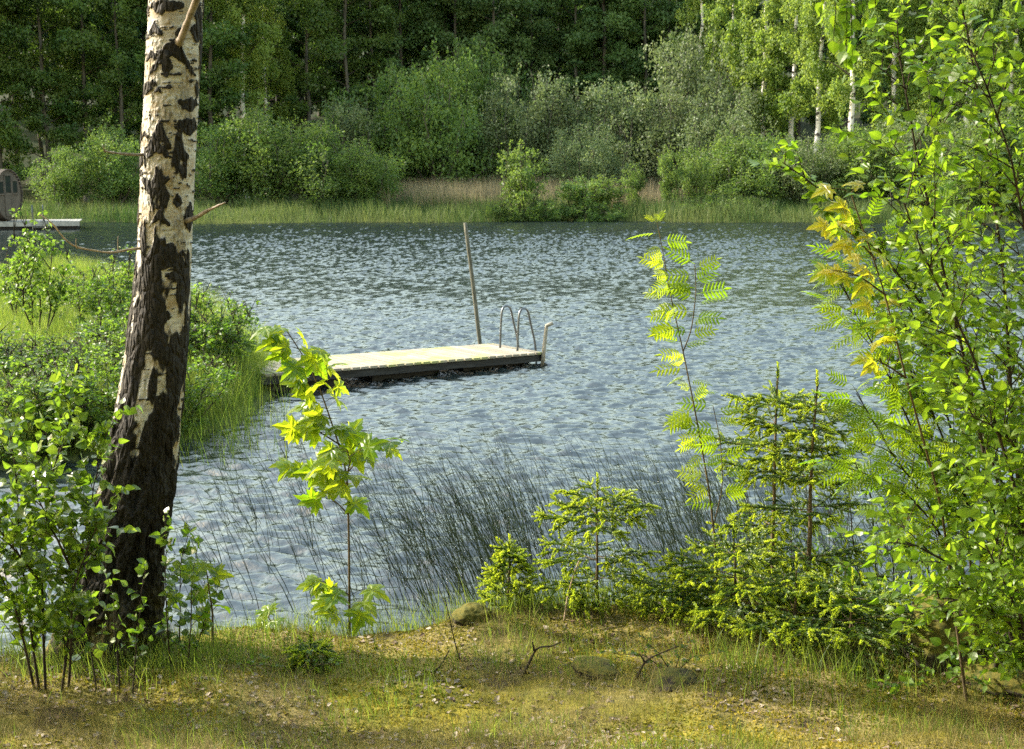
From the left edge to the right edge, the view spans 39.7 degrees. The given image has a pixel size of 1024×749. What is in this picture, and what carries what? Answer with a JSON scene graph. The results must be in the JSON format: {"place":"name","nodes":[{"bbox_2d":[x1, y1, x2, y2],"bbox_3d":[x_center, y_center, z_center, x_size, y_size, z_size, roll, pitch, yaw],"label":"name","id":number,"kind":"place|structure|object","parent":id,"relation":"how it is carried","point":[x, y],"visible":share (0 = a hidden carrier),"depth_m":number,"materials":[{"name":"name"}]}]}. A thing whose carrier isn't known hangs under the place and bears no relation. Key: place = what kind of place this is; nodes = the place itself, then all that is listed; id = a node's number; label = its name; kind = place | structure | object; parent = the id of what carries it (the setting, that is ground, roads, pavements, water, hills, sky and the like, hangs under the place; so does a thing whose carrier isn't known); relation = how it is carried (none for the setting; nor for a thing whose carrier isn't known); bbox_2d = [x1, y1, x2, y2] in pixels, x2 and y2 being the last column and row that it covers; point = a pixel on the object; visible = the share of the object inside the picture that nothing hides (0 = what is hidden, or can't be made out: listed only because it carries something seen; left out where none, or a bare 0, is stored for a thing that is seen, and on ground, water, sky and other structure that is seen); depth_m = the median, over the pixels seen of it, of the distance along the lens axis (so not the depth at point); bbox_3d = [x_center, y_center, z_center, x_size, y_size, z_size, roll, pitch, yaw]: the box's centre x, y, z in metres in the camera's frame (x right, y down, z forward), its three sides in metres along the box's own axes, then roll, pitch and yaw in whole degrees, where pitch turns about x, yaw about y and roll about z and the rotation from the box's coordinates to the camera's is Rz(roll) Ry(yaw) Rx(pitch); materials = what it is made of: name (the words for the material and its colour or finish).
{"place":"outdoors","nodes":[
{"label":"outdoors","id":0,"kind":"place"},
{"bbox_2d":[0,250,292,465],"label":"grassy bank","id":1,"kind":"structure","parent":0,"point":[58,325],"depth_m":20.70,"materials":[{"name":"green plant"}]},
{"bbox_2d":[0,220,1023,654],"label":"lake water","id":2,"kind":"structure","parent":0,"point":[338,288],"depth_m":22.97,"materials":[{"name":"blue liquid"}]},
{"bbox_2d":[0,205,81,229],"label":"floating jetty","id":3,"kind":"object","parent":2,"relation":"on","point":[59,224],"visible":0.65,"depth_m":63.23,"materials":[{"name":"grey wood"}]},
{"bbox_2d":[0,169,22,220],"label":"barrel sauna","id":4,"kind":"structure","parent":3,"relation":"on","point":[11,194],"depth_m":63.17,"materials":[{"name":"grey wood"}]},
{"bbox_2d":[179,353,291,468],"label":"waterside reeds","id":5,"kind":"object","parent":2,"relation":"in","point":[233,423],"visible":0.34,"depth_m":17.29,"materials":[{"name":"green plant"}]},
{"bbox_2d":[252,305,553,391],"bbox_3d":[-1.848,-0.102,22.365,5.269,1.680,1.474,-7,11,-36],"label":"swimming dock","id":6,"kind":"object","parent":2,"relation":"on","point":[378,366],"visible":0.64,"depth_m":22.36,"materials":[{"name":"grey wood"}]},
{"bbox_2d":[3,402,923,643],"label":"rushes","id":7,"kind":"object","parent":2,"relation":"in","point":[494,531],"visible":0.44,"depth_m":12.13,"materials":[{"name":"green plant"}]},
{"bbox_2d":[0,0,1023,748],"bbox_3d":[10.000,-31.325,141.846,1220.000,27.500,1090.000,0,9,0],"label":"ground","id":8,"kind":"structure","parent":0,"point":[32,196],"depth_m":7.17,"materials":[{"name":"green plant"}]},
{"bbox_2d":[0,0,56,181],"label":"deciduous tree","id":9,"kind":"object","parent":8,"relation":"on","point":[10,140],"visible":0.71,"depth_m":80.11,"materials":[{"name":"green plant"}]},
{"bbox_2d":[5,206,80,335],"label":"young alder","id":10,"kind":"object","parent":8,"relation":"on","point":[30,263],"visible":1,"depth_m":21.95,"materials":[{"name":"green plant"}]},
{"bbox_2d":[0,346,96,460],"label":"bush","id":11,"kind":"object","parent":8,"relation":"on","point":[49,415],"visible":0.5,"depth_m":15.94,"materials":[{"name":"green plant"}]},
{"bbox_2d":[0,0,106,202],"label":"deciduous tree","id":12,"kind":"object","parent":8,"relation":"on","point":[17,71],"visible":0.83,"depth_m":80.94,"materials":[{"name":"green plant"}]},
{"bbox_2d":[1,330,117,385],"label":"bush","id":13,"kind":"object","parent":8,"relation":"on","point":[45,351],"visible":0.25,"depth_m":18.12,"materials":[{"name":"green plant"}]},
{"bbox_2d":[22,143,104,210],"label":"shore bush","id":14,"kind":"object","parent":8,"relation":"on","point":[68,177],"visible":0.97,"depth_m":72.90,"materials":[{"name":"green plant"}]},
{"bbox_2d":[15,322,125,385],"bbox_3d":[-5.448,-0.180,18.458,1.812,0.956,1.733,-4,10,-25],"label":"bush","id":15,"kind":"object","parent":8,"relation":"on","point":[106,347],"visible":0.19,"depth_m":18.29,"materials":[{"name":"green plant"}]},
{"bbox_2d":[18,346,123,450],"bbox_3d":[-4.862,0.312,16.336,1.614,1.230,1.508,-3,9,-18],"label":"bush","id":16,"kind":"object","parent":8,"relation":"on","point":[88,383],"visible":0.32,"depth_m":16.37,"materials":[{"name":"green plant"}]},
{"bbox_2d":[0,364,143,691],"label":"birch shrub","id":17,"kind":"object","parent":8,"relation":"on","point":[57,618],"visible":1,"depth_m":6.85,"materials":[{"name":"green plant"}]},
{"bbox_2d":[32,0,144,201],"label":"deciduous tree","id":18,"kind":"object","parent":8,"relation":"on","point":[73,9],"visible":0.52,"depth_m":81.95,"materials":[{"name":"green plant"}]},
{"bbox_2d":[68,261,131,338],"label":"young alder","id":19,"kind":"object","parent":8,"relation":"on","point":[110,298],"visible":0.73,"depth_m":21.52,"materials":[{"name":"green plant"}]},
{"bbox_2d":[61,0,147,184],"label":"deciduous tree","id":20,"kind":"object","parent":8,"relation":"on","point":[107,85],"visible":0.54,"depth_m":81.59,"materials":[{"name":"green plant"}]},
{"bbox_2d":[68,113,140,209],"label":"shore bush","id":21,"kind":"object","parent":8,"relation":"on","point":[115,178],"visible":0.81,"depth_m":73.36,"materials":[{"name":"green plant"}]},
{"bbox_2d":[65,0,143,164],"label":"deciduous tree","id":22,"kind":"object","parent":8,"relation":"on","point":[134,75],"visible":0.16,"depth_m":89.83,"materials":[{"name":"green plant"}]},
{"bbox_2d":[66,553,152,694],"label":"leafy sprouts","id":23,"kind":"object","parent":8,"relation":"on","point":[140,569],"visible":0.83,"depth_m":7.25,"materials":[{"name":"green plant"}]},
{"bbox_2d":[39,0,225,668],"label":"birch tree","id":24,"kind":"object","parent":8,"relation":"on","point":[145,458],"visible":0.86,"depth_m":7.58,"materials":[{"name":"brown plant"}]},
{"bbox_2d":[109,0,238,139],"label":"deciduous tree","id":25,"kind":"object","parent":8,"relation":"on","point":[208,38],"visible":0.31,"depth_m":81.37,"materials":[{"name":"green plant"}]},
{"bbox_2d":[149,507,228,667],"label":"leafy sprouts","id":26,"kind":"object","parent":8,"relation":"on","point":[174,597],"visible":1,"depth_m":7.56,"materials":[{"name":"green plant"}]},
{"bbox_2d":[123,281,260,378],"bbox_3d":[-4.335,-0.548,19.607,1.856,1.584,1.734,-8,12,-40],"label":"bush","id":27,"kind":"object","parent":8,"relation":"on","point":[196,292],"visible":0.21,"depth_m":19.57,"materials":[{"name":"green plant"}]},
{"bbox_2d":[181,343,241,433],"bbox_3d":[-4.031,0.131,17.501,1.366,1.271,1.604,0,9,-2],"label":"bush","id":28,"kind":"object","parent":8,"relation":"on","point":[212,374],"visible":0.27,"depth_m":17.51,"materials":[{"name":"green plant"}]},
{"bbox_2d":[188,286,260,378],"bbox_3d":[-4.315,-0.466,19.789,1.565,1.491,1.497,-9,13,-44],"label":"bush","id":29,"kind":"object","parent":8,"relation":"on","point":[231,343],"visible":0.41,"depth_m":19.68,"materials":[{"name":"green plant"}]},
{"bbox_2d":[194,118,278,206],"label":"shore bush","id":30,"kind":"object","parent":8,"relation":"on","point":[208,161],"visible":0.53,"depth_m":74.45,"materials":[{"name":"green plant"}]},
{"bbox_2d":[196,0,278,197],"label":"deciduous tree","id":31,"kind":"object","parent":8,"relation":"on","point":[214,92],"visible":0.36,"depth_m":82.75,"materials":[{"name":"green plant"}]},
{"bbox_2d":[204,0,282,197],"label":"birch tree","id":32,"kind":"object","parent":8,"relation":"on","point":[234,17],"visible":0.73,"depth_m":83.33,"materials":[{"name":"green plant"}]},
{"bbox_2d":[212,93,320,206],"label":"shore bush","id":33,"kind":"object","parent":8,"relation":"on","point":[258,177],"visible":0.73,"depth_m":73.73,"materials":[{"name":"green plant"}]},
{"bbox_2d":[239,0,302,193],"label":"birch tree","id":34,"kind":"object","parent":8,"relation":"on","point":[284,86],"visible":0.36,"depth_m":87.22,"materials":[{"name":"green plant"}]},
{"bbox_2d":[264,0,350,136],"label":"deciduous tree","id":35,"kind":"object","parent":8,"relation":"on","point":[314,23],"visible":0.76,"depth_m":87.52,"materials":[{"name":"green plant"}]},
{"bbox_2d":[281,625,342,676],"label":"young spruce","id":36,"kind":"object","parent":8,"relation":"on","point":[321,645],"visible":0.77,"depth_m":7.65,"materials":[{"name":"green plant"}]},
{"bbox_2d":[246,118,392,206],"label":"shore bush","id":37,"kind":"object","parent":8,"relation":"on","point":[317,183],"visible":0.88,"depth_m":73.17,"materials":[{"name":"green plant"}]},
{"bbox_2d":[249,324,408,638],"bbox_3d":[-1.034,0.684,8.082,0.900,1.912,0.635,0,9,0],"label":"maple sapling","id":38,"kind":"object","parent":8,"relation":"on","point":[326,474],"visible":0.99,"depth_m":8.10,"materials":[{"name":"green plant"}]},
{"bbox_2d":[297,0,404,138],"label":"deciduous tree","id":39,"kind":"object","parent":8,"relation":"on","point":[353,79],"visible":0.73,"depth_m":89.56,"materials":[{"name":"green plant"}]},
{"bbox_2d":[316,90,398,200],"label":"willow bush","id":40,"kind":"object","parent":8,"relation":"on","point":[347,125],"visible":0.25,"depth_m":81.71,"materials":[{"name":"green plant"}]},
{"bbox_2d":[323,137,408,211],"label":"shore bush","id":41,"kind":"object","parent":8,"relation":"on","point":[368,192],"visible":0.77,"depth_m":73.30,"materials":[{"name":"green plant"}]},
{"bbox_2d":[333,0,408,137],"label":"deciduous tree","id":42,"kind":"object","parent":8,"relation":"on","point":[381,13],"visible":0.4,"depth_m":91.45,"materials":[{"name":"green plant"}]},
{"bbox_2d":[312,58,456,194],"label":"shore bush","id":43,"kind":"object","parent":8,"relation":"on","point":[382,87],"visible":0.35,"depth_m":81.71,"materials":[{"name":"green plant"}]},
{"bbox_2d":[350,0,445,182],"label":"deciduous tree","id":44,"kind":"object","parent":8,"relation":"on","point":[412,44],"visible":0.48,"depth_m":93.49,"materials":[{"name":"green plant"}]},
{"bbox_2d":[405,0,485,104],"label":"deciduous tree","id":45,"kind":"object","parent":8,"relation":"on","point":[437,4],"visible":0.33,"depth_m":93.72,"materials":[{"name":"green plant"}]},
{"bbox_2d":[381,35,518,190],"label":"shore bush","id":46,"kind":"object","parent":8,"relation":"on","point":[427,147],"visible":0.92,"depth_m":80.56,"materials":[{"name":"green plant"}]},
{"bbox_2d":[408,0,496,181],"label":"deciduous tree","id":47,"kind":"object","parent":8,"relation":"on","point":[474,16],"visible":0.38,"depth_m":93.03,"materials":[{"name":"green plant"}]},
{"bbox_2d":[429,32,535,192],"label":"shore bush","id":48,"kind":"object","parent":8,"relation":"on","point":[465,64],"visible":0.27,"depth_m":85.52,"materials":[{"name":"green plant"}]},
{"bbox_2d":[449,0,541,99],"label":"deciduous tree","id":49,"kind":"object","parent":8,"relation":"on","point":[499,26],"visible":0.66,"depth_m":91.04,"materials":[{"name":"green plant"}]},
{"bbox_2d":[475,533,541,611],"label":"young spruce","id":50,"kind":"object","parent":8,"relation":"on","point":[516,554],"visible":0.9,"depth_m":8.40,"materials":[{"name":"green plant"}]},
{"bbox_2d":[0,598,1023,748],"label":"moss","id":51,"kind":"object","parent":8,"relation":"on","point":[829,742],"visible":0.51,"depth_m":7.18,"materials":[{"name":"green plant"}]},
{"bbox_2d":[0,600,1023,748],"bbox_3d":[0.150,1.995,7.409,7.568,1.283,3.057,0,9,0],"label":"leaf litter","id":52,"kind":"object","parent":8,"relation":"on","point":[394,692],"visible":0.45,"depth_m":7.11,"materials":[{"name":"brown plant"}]},
{"bbox_2d":[12,188,1021,223],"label":"shore grass","id":53,"kind":"structure","parent":8,"relation":"on","point":[344,210],"depth_m":70.13,"materials":[{"name":"green plant"}]},
{"bbox_2d":[471,57,572,187],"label":"willow bush","id":54,"kind":"object","parent":8,"relation":"on","point":[525,137],"visible":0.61,"depth_m":82.50,"materials":[{"name":"green plant"}]},
{"bbox_2d":[496,139,549,209],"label":"young alder","id":55,"kind":"object","parent":8,"relation":"on","point":[523,178],"visible":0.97,"depth_m":70.67,"materials":[{"name":"green plant"}]},
{"bbox_2d":[497,0,573,130],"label":"deciduous tree","id":56,"kind":"object","parent":8,"relation":"on","point":[540,28],"visible":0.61,"depth_m":93.67,"materials":[{"name":"green plant"}]},
{"bbox_2d":[380,171,711,210],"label":"dry reeds","id":57,"kind":"object","parent":8,"relation":"on","point":[492,191],"visible":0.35,"depth_m":75.42,"materials":[{"name":"plant"}]},
{"bbox_2d":[502,65,617,184],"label":"willow bush","id":58,"kind":"object","parent":8,"relation":"on","point":[545,141],"visible":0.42,"depth_m":82.72,"materials":[{"name":"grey plant"}]},
{"bbox_2d":[535,0,625,139],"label":"deciduous tree","id":59,"kind":"object","parent":8,"relation":"on","point":[575,31],"visible":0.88,"depth_m":93.83,"materials":[{"name":"green plant"}]},
{"bbox_2d":[542,113,639,189],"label":"willow bush","id":60,"kind":"object","parent":8,"relation":"on","point":[586,158],"visible":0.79,"depth_m":78.26,"materials":[{"name":"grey plant"}]},
{"bbox_2d":[528,472,661,619],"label":"young spruce","id":61,"kind":"object","parent":8,"relation":"on","point":[630,507],"visible":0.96,"depth_m":8.25,"materials":[{"name":"green plant"}]},
{"bbox_2d":[566,0,636,138],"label":"spruce tree","id":62,"kind":"object","parent":8,"relation":"on","point":[595,76],"visible":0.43,"depth_m":93.49,"materials":[{"name":"green plant"}]},
{"bbox_2d":[568,74,683,189],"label":"willow bush","id":63,"kind":"object","parent":8,"relation":"on","point":[627,119],"visible":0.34,"depth_m":81.77,"materials":[{"name":"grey plant"}]},
{"bbox_2d":[601,0,690,165],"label":"deciduous tree","id":64,"kind":"object","parent":8,"relation":"on","point":[632,26],"visible":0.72,"depth_m":92.90,"materials":[{"name":"green plant"}]},
{"bbox_2d":[601,68,713,198],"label":"willow bush","id":65,"kind":"object","parent":8,"relation":"on","point":[650,162],"visible":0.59,"depth_m":80.88,"materials":[{"name":"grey plant"}]},
{"bbox_2d":[625,547,722,621],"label":"young spruce","id":66,"kind":"object","parent":8,"relation":"on","point":[659,569],"visible":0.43,"depth_m":8.23,"materials":[{"name":"green plant"}]},
{"bbox_2d":[629,211,749,584],"bbox_3d":[1.028,0.223,8.250,0.759,2.353,0.350,0,9,0],"label":"rowan sapling","id":67,"kind":"object","parent":8,"relation":"on","point":[664,330],"visible":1,"depth_m":8.22,"materials":[{"name":"green plant"}]},
{"bbox_2d":[665,0,727,129],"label":"birch tree","id":68,"kind":"object","parent":8,"relation":"on","point":[693,5],"visible":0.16,"depth_m":88.51,"materials":[{"name":"green plant"}]},
{"bbox_2d":[639,13,766,192],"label":"willow bush","id":69,"kind":"object","parent":8,"relation":"on","point":[699,85],"visible":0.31,"depth_m":82.63,"materials":[{"name":"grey plant"}]},
{"bbox_2d":[673,124,764,199],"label":"shore bush","id":70,"kind":"object","parent":8,"relation":"on","point":[744,177],"visible":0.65,"depth_m":74.69,"materials":[{"name":"green plant"}]},
{"bbox_2d":[671,77,778,192],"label":"willow bush","id":71,"kind":"object","parent":8,"relation":"on","point":[733,126],"visible":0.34,"depth_m":78.96,"materials":[{"name":"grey plant"}]},
{"bbox_2d":[629,521,824,637],"bbox_3d":[1.280,1.144,8.040,1.078,0.653,0.949,-5,10,-28],"label":"young spruce","id":72,"kind":"object","parent":8,"relation":"on","point":[726,610],"visible":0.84,"depth_m":7.97,"materials":[{"name":"green plant"}]},
{"bbox_2d":[700,0,762,132],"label":"birch tree","id":73,"kind":"object","parent":8,"relation":"on","point":[734,6],"visible":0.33,"depth_m":85.59,"materials":[{"name":"green plant"}]},
{"bbox_2d":[706,129,803,202],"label":"shore bush","id":74,"kind":"object","parent":8,"relation":"on","point":[766,177],"visible":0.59,"depth_m":74.31,"materials":[{"name":"green plant"}]},
{"bbox_2d":[717,0,798,195],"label":"birch tree","id":75,"kind":"object","parent":8,"relation":"on","point":[756,29],"visible":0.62,"depth_m":83.33,"materials":[{"name":"green plant"}]},
{"bbox_2d":[694,361,863,606],"bbox_3d":[1.580,0.653,8.456,0.962,1.484,0.874,8,12,42],"label":"young spruce","id":76,"kind":"object","parent":8,"relation":"on","point":[746,442],"visible":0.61,"depth_m":8.39,"materials":[{"name":"green plant"}]},
{"bbox_2d":[752,0,824,142],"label":"birch tree","id":77,"kind":"object","parent":8,"relation":"on","point":[775,57],"visible":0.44,"depth_m":82.53,"materials":[{"name":"green plant"}]},
{"bbox_2d":[714,551,892,661],"bbox_3d":[1.605,1.238,7.766,0.946,0.544,1.026,0,9,0],"label":"young spruce","id":78,"kind":"object","parent":8,"relation":"on","point":[771,635],"visible":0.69,"depth_m":7.64,"materials":[{"name":"green plant"}]},
{"bbox_2d":[762,130,849,207],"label":"willow bush","id":79,"kind":"object","parent":8,"relation":"on","point":[792,183],"visible":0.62,"depth_m":73.83,"materials":[{"name":"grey plant"}]},
{"bbox_2d":[726,369,892,608],"bbox_3d":[1.751,0.689,8.262,0.903,1.464,0.846,8,12,42],"label":"young spruce","id":80,"kind":"object","parent":8,"relation":"on","point":[811,482],"visible":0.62,"depth_m":8.22,"materials":[{"name":"green plant"}]},
{"bbox_2d":[776,0,860,198],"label":"birch tree","id":81,"kind":"object","parent":8,"relation":"on","point":[801,91],"visible":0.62,"depth_m":79.64,"materials":[{"name":"green plant"}]},
{"bbox_2d":[793,116,874,204],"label":"shore bush","id":82,"kind":"object","parent":8,"relation":"on","point":[839,181],"visible":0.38,"depth_m":74.47,"materials":[{"name":"green plant"}]},
{"bbox_2d":[815,0,878,81],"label":"leaves","id":83,"kind":"object","parent":8,"relation":"on","point":[842,14],"visible":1,"depth_m":5.00,"materials":[{"name":"green plant"}]},
{"bbox_2d":[798,0,900,201],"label":"birch tree","id":84,"kind":"object","parent":8,"relation":"on","point":[833,89],"visible":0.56,"depth_m":77.21,"materials":[{"name":"green plant"}]},
{"bbox_2d":[764,567,946,675],"bbox_3d":[1.859,1.285,7.610,0.909,0.531,0.877,5,10,30],"label":"young spruce","id":85,"kind":"object","parent":8,"relation":"on","point":[872,596],"visible":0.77,"depth_m":7.53,"materials":[{"name":"green plant"}]},
{"bbox_2d":[797,556,920,640],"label":"young spruce","id":86,"kind":"object","parent":8,"relation":"on","point":[875,586],"visible":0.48,"depth_m":7.85,"materials":[{"name":"green plant"}]},
{"bbox_2d":[826,120,935,205],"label":"shore bush","id":87,"kind":"object","parent":8,"relation":"on","point":[881,160],"visible":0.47,"depth_m":73.45,"materials":[{"name":"green plant"}]},
{"bbox_2d":[748,139,1023,595],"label":"alder sapling","id":88,"kind":"object","parent":8,"relation":"on","point":[811,186],"visible":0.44,"depth_m":6.65,"materials":[{"name":"green plant"}]},
{"bbox_2d":[806,180,967,702],"bbox_3d":[1.823,0.416,6.584,1.085,2.619,0.288,-3,10,-20],"label":"maple sapling","id":89,"kind":"object","parent":8,"relation":"on","point":[836,274],"visible":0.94,"depth_m":6.34,"materials":[{"name":"yellow plant"}]},
{"bbox_2d":[853,0,940,203],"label":"birch tree","id":90,"kind":"object","parent":8,"relation":"on","point":[894,90],"visible":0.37,"depth_m":76.63,"materials":[{"name":"green plant"}]},
{"bbox_2d":[795,142,1009,589],"bbox_3d":[2.012,0.245,7.164,1.206,2.815,0.750,0,9,0],"label":"rowan shrub","id":91,"kind":"object","parent":8,"relation":"on","point":[896,401],"visible":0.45,"depth_m":7.04,"materials":[{"name":"green plant"}]},
{"bbox_2d":[824,0,1023,688],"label":"goat willow","id":92,"kind":"object","parent":8,"relation":"on","point":[999,554],"visible":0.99,"depth_m":6.10,"materials":[{"name":"green plant"}]},
{"bbox_2d":[877,105,977,205],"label":"willow bush","id":93,"kind":"object","parent":8,"relation":"on","point":[928,138],"visible":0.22,"depth_m":72.66,"materials":[{"name":"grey plant"}]},
{"bbox_2d":[892,0,963,147],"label":"birch tree","id":94,"kind":"object","parent":8,"relation":"on","point":[921,104],"visible":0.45,"depth_m":76.02,"materials":[{"name":"green plant"}]},
{"bbox_2d":[900,593,992,673],"bbox_3d":[2.355,1.479,7.635,0.531,0.681,0.462,0,9,0],"label":"boulder","id":95,"kind":"object","parent":8,"relation":"on","point":[937,627],"visible":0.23,"depth_m":7.47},
{"bbox_2d":[917,89,1023,211],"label":"shore bush","id":96,"kind":"object","parent":8,"relation":"on","point":[965,149],"visible":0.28,"depth_m":70.44,"materials":[{"name":"green plant"}]},
{"bbox_2d":[923,0,1023,201],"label":"birch tree","id":97,"kind":"object","parent":8,"relation":"on","point":[967,14],"visible":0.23,"depth_m":74.80,"materials":[{"name":"green plant"}]},
{"bbox_2d":[958,658,1023,701],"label":"boulder","id":98,"kind":"object","parent":8,"relation":"on","point":[1009,686],"visible":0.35,"depth_m":7.19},
{"bbox_2d":[966,0,1023,142],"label":"birch tree","id":99,"kind":"object","parent":8,"relation":"on","point":[996,87],"visible":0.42,"depth_m":73.72,"materials":[{"name":"green plant"}]},
{"bbox_2d":[0,584,1023,748],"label":"dry grass","id":100,"kind":"structure","parent":0,"point":[557,715],"depth_m":6.93,"materials":[{"name":"plant"}]},
{"bbox_2d":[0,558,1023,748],"bbox_3d":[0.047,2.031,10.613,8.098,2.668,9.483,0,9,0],"label":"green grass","id":101,"kind":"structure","parent":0,"point":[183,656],"depth_m":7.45,"materials":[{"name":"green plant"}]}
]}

